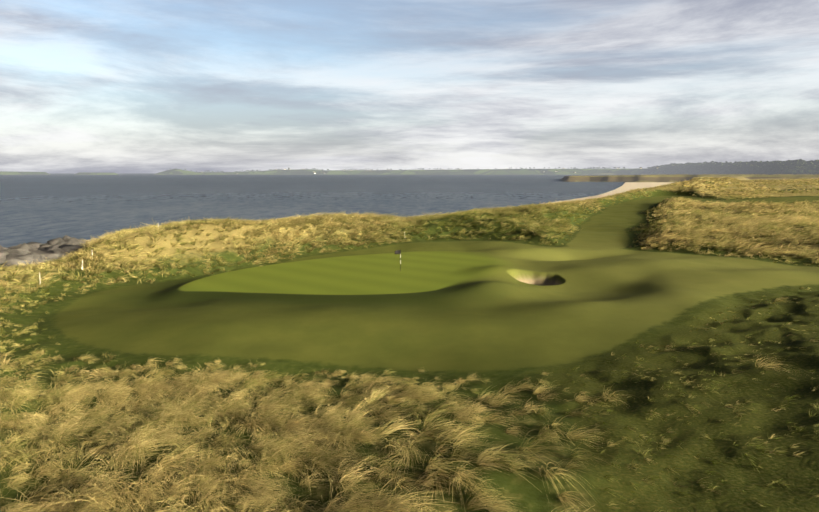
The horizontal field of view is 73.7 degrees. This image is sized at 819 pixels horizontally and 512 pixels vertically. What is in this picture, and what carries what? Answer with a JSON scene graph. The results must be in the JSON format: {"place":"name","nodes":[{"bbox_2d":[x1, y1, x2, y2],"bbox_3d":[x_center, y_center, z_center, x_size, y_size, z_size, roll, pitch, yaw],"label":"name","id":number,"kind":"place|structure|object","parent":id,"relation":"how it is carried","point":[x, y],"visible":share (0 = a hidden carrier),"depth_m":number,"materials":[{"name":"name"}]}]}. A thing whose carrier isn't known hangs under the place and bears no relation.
{"place":"outdoors","nodes":[
{"label":"outdoors","id":0,"kind":"place"},
{"bbox_2d":[0,173,624,247],"bbox_3d":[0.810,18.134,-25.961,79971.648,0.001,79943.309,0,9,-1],"label":"sea","id":1,"kind":"structure","parent":0,"point":[41,208],"depth_m":331.76,"materials":[{"name":"blue liquid"}]},
{"bbox_2d":[0,164,818,511],"bbox_3d":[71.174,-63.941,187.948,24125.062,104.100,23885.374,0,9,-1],"label":"terrain","id":2,"kind":"structure","parent":0,"point":[592,296],"depth_m":31.66,"materials":[{"name":"green plant"}]},
{"bbox_2d":[0,235,86,268],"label":"armour rock","id":3,"kind":"object","parent":2,"relation":"on","point":[52,249],"visible":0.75,"depth_m":71.20,"materials":[{"name":"grey stone"}]},
{"bbox_2d":[39,218,404,284],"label":"marker posts","id":4,"kind":"object","parent":2,"relation":"on","point":[92,258],"visible":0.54,"depth_m":55.46,"materials":[{"name":"white"}]},
{"bbox_2d":[395,250,400,270],"bbox_3d":[-1.165,0.433,55.619,0.651,2.205,0.150,0,9,-1],"label":"flagstick","id":5,"kind":"object","parent":2,"relation":"on","point":[397,251],"visible":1,"depth_m":55.51,"materials":[{"name":"white"}]},
{"bbox_2d":[0,356,804,511],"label":"grass","id":6,"kind":"structure","parent":2,"relation":"on","point":[91,493],"depth_m":18.08,"materials":[{"name":"beige plant"}]},
{"bbox_2d":[0,279,804,383],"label":"grass","id":7,"kind":"structure","parent":2,"relation":"on","point":[13,364],"depth_m":29.98,"materials":[{"name":"plant"}]},
{"bbox_2d":[0,202,818,287],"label":"grass","id":8,"kind":"structure","parent":2,"relation":"on","point":[701,227],"depth_m":76.18,"materials":[{"name":"beige plant"}]},
{"bbox_2d":[201,167,658,173],"bbox_3d":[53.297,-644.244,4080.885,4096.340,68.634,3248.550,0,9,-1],"label":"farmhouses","id":9,"kind":"object","parent":2,"relation":"on","point":[442,169],"visible":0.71,"depth_m":5183.27,"materials":[{"name":"white"}]},
{"bbox_2d":[154,188,818,225],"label":"grass","id":10,"kind":"structure","parent":2,"relation":"on","point":[741,206],"depth_m":131.57,"materials":[{"name":"beige plant"}]},
{"bbox_2d":[185,159,818,174],"bbox_3d":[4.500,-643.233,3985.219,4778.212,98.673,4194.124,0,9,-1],"label":"trees","id":11,"kind":"object","parent":2,"relation":"on","point":[778,164],"visible":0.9,"depth_m":2618.20,"materials":[{"name":"plant"}]},
{"bbox_2d":[539,343,818,511],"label":"grass","id":12,"kind":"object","parent":2,"relation":"on","point":[724,438],"visible":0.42,"depth_m":18.90,"materials":[{"name":"green plant"}]},
{"bbox_2d":[607,176,818,196],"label":"grass","id":13,"kind":"structure","parent":2,"relation":"on","point":[740,183],"depth_m":318.34,"materials":[{"name":"beige plant"}]},
{"bbox_2d":[636,287,818,345],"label":"grass","id":14,"kind":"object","parent":2,"relation":"on","point":[719,313],"visible":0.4,"depth_m":31.98,"materials":[{"name":"plant"}]},
{"bbox_2d":[0,0,818,172],"label":"sky","id":15,"kind":"structure","parent":0,"point":[116,86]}
]}

